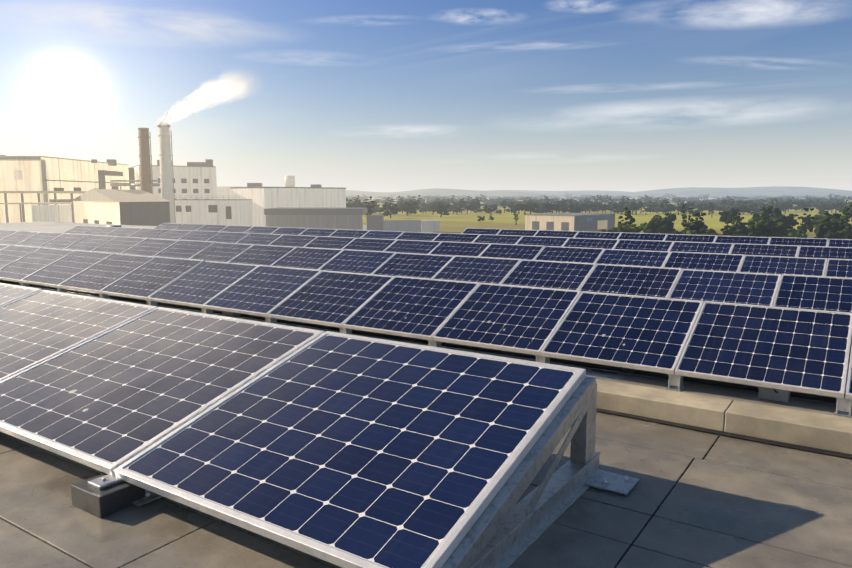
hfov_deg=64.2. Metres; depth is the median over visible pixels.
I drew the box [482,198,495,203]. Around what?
tree
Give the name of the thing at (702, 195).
tree
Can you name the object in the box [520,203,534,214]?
tree
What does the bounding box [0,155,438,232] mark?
factory
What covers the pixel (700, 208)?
tree
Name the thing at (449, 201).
tree
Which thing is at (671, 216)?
tree
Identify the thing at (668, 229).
tree
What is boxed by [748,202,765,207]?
tree
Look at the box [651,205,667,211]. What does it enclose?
tree
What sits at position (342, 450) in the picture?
solar panels
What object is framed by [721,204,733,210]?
tree
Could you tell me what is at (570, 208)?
tree
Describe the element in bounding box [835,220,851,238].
tree
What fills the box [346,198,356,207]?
tree
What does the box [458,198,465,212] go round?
tree
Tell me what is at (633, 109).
cloud
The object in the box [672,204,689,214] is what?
tree
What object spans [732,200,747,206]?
tree
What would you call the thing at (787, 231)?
tree
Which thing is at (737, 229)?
tree
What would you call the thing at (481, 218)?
tree
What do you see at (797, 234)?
tree
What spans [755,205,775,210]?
tree
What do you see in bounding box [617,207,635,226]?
tree
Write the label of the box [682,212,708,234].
tree
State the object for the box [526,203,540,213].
tree
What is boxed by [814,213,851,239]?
tree
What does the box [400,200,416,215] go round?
tree
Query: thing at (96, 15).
cloud
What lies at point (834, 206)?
tree
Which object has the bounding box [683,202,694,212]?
tree
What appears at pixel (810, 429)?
roof kerb
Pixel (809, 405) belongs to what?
upper roof
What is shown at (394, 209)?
tree
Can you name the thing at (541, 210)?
tree
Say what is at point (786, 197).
tree
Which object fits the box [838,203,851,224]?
tree
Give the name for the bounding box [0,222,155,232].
low building roof
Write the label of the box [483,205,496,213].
tree
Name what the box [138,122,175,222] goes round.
building chimneys
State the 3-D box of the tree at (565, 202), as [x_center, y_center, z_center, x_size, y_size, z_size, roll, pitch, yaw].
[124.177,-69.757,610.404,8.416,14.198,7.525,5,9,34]
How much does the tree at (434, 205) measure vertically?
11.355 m
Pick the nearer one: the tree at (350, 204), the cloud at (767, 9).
the tree at (350, 204)
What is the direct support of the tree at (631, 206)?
on the terrain
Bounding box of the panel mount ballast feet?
[71,473,144,517]
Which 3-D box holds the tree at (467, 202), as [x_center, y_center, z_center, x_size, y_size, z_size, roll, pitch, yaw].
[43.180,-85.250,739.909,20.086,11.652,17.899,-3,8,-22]
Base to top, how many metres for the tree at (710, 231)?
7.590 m
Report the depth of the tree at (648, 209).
584.37 m
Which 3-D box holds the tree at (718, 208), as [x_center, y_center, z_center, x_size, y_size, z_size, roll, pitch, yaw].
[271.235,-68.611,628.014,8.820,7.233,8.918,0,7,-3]
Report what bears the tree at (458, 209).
on the terrain
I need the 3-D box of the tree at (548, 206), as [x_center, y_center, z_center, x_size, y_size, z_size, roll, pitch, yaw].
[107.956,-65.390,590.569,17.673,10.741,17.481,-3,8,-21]
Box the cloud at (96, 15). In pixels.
[84,12,204,26]
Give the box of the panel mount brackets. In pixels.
[122,375,639,567]
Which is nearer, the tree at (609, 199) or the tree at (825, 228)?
the tree at (825, 228)
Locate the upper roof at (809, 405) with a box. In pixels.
[0,280,850,417]
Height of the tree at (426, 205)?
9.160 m
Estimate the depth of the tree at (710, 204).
575.02 m
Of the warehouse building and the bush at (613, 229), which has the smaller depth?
the bush at (613, 229)
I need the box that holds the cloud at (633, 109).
[605,107,650,113]
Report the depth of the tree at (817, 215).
308.88 m
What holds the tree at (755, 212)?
on the terrain
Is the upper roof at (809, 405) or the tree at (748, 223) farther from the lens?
the tree at (748, 223)
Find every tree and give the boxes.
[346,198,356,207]
[353,198,362,207]
[364,196,374,214]
[368,207,389,212]
[374,199,392,203]
[379,202,400,217]
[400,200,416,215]
[401,202,418,213]
[421,203,430,211]
[422,196,435,201]
[431,203,449,216]
[432,202,446,214]
[446,195,453,204]
[449,195,466,197]
[452,203,462,213]
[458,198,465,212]
[458,200,471,210]
[462,204,477,213]
[470,197,479,212]
[477,216,484,220]
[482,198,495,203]
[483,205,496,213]
[500,199,508,212]
[509,204,523,213]
[513,208,518,224]
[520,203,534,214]
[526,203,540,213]
[536,204,545,213]
[540,196,550,202]
[540,203,560,212]
[560,199,567,212]
[561,201,575,212]
[570,205,583,212]
[574,202,590,212]
[585,203,596,212]
[592,195,599,202]
[597,203,607,212]
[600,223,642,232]
[605,196,613,201]
[608,202,624,213]
[610,202,624,213]
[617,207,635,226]
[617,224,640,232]
[622,203,638,214]
[640,195,651,201]
[640,220,664,232]
[642,207,653,214]
[649,212,676,233]
[650,216,675,233]
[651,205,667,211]
[653,218,673,232]
[659,203,676,212]
[661,194,675,198]
[670,198,684,202]
[670,228,691,233]
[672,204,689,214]
[680,204,692,227]
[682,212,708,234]
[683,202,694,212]
[686,228,727,235]
[693,214,707,227]
[697,194,710,199]
[698,204,706,212]
[703,202,714,214]
[715,206,723,210]
[719,208,740,224]
[720,200,735,205]
[720,220,736,235]
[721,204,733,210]
[724,216,746,235]
[731,217,756,234]
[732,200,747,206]
[736,204,745,212]
[738,205,751,213]
[744,220,776,236]
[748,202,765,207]
[750,211,760,214]
[751,206,781,226]
[755,199,769,202]
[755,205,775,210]
[759,217,785,234]
[767,198,777,204]
[771,214,798,226]
[774,202,788,210]
[774,229,807,237]
[776,196,791,199]
[777,225,805,236]
[780,201,792,212]
[790,205,804,210]
[792,201,811,210]
[797,208,817,231]
[805,197,829,200]
[809,211,838,220]
[810,212,833,227]
[811,203,825,207]
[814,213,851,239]
[816,202,831,210]
[829,202,846,212]
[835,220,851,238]
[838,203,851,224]
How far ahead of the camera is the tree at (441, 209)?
515.26 m
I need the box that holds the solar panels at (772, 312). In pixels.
[0,223,851,398]
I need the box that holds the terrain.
[347,197,851,237]
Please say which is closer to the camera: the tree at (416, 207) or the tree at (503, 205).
the tree at (416, 207)
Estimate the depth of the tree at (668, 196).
2645.14 m
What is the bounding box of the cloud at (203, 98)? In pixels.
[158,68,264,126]
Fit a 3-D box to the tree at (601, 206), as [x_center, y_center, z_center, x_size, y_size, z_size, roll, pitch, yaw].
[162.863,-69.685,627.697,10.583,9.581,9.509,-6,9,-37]
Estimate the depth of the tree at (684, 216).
269.32 m
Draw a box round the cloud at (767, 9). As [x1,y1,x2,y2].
[735,0,792,21]
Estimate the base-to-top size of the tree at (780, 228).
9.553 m
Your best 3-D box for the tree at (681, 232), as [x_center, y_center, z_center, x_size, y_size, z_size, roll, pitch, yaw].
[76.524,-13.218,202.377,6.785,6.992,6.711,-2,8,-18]
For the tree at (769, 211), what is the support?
on the terrain
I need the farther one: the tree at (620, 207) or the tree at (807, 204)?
the tree at (807, 204)
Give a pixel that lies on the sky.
(500, 94)
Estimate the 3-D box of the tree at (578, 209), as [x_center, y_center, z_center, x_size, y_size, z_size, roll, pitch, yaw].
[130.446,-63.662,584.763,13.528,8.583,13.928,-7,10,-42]
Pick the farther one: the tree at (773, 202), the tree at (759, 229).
the tree at (773, 202)
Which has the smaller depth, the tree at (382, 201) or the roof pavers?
the roof pavers
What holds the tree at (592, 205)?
on the terrain
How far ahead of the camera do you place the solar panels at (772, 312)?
8.45 m
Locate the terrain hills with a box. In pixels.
[346,186,851,197]
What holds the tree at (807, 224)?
on the terrain
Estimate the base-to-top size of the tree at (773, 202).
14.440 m
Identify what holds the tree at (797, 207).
on the terrain
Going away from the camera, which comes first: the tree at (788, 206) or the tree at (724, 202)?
the tree at (788, 206)
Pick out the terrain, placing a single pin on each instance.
(454, 222)
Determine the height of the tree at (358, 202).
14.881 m
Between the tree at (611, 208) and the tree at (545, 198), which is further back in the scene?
the tree at (545, 198)
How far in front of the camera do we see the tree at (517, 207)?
578.44 m
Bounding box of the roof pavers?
[0,412,851,567]
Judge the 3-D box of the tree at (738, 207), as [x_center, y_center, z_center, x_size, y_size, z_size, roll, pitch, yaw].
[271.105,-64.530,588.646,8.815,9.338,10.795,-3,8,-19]
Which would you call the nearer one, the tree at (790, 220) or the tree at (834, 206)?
the tree at (790, 220)
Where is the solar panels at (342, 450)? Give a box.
[0,283,585,567]
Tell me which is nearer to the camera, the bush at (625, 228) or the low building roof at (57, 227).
the low building roof at (57, 227)
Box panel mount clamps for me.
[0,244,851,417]
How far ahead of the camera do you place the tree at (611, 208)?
622.30 m
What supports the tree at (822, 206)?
on the terrain
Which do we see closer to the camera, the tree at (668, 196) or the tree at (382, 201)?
the tree at (382, 201)
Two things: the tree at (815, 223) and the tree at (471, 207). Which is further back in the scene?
the tree at (471, 207)
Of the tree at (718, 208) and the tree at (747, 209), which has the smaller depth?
the tree at (747, 209)
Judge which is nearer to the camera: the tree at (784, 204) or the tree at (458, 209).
the tree at (458, 209)
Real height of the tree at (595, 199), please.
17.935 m
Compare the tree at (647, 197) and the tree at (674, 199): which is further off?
the tree at (674, 199)
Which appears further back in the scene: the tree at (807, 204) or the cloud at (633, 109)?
the cloud at (633, 109)
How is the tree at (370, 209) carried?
on the terrain
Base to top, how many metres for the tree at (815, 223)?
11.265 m
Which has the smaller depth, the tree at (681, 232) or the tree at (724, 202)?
the tree at (681, 232)
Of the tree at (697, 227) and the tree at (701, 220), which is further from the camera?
the tree at (701, 220)
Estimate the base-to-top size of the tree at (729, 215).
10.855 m
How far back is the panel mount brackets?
3.44 m
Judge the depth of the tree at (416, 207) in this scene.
597.24 m
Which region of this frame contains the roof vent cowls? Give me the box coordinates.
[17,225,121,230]
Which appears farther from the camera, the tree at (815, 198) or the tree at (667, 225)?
the tree at (815, 198)
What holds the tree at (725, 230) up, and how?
on the terrain
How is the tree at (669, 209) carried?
on the terrain
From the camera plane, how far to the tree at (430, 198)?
1921.85 m
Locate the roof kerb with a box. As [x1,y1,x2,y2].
[596,379,851,453]
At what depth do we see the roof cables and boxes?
4.96 m
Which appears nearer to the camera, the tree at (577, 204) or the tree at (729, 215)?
the tree at (729, 215)
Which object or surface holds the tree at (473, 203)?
on the terrain
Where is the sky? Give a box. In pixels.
[0,0,851,191]
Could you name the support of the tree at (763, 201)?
on the terrain
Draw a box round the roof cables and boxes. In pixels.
[12,281,851,458]
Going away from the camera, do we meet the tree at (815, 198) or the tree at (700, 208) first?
the tree at (700, 208)
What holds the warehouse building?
on the terrain
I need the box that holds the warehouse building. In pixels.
[525,213,614,230]
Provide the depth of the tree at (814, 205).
737.08 m
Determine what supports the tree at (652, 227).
on the terrain
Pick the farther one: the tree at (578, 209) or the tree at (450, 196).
the tree at (450, 196)
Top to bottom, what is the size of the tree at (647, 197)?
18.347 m

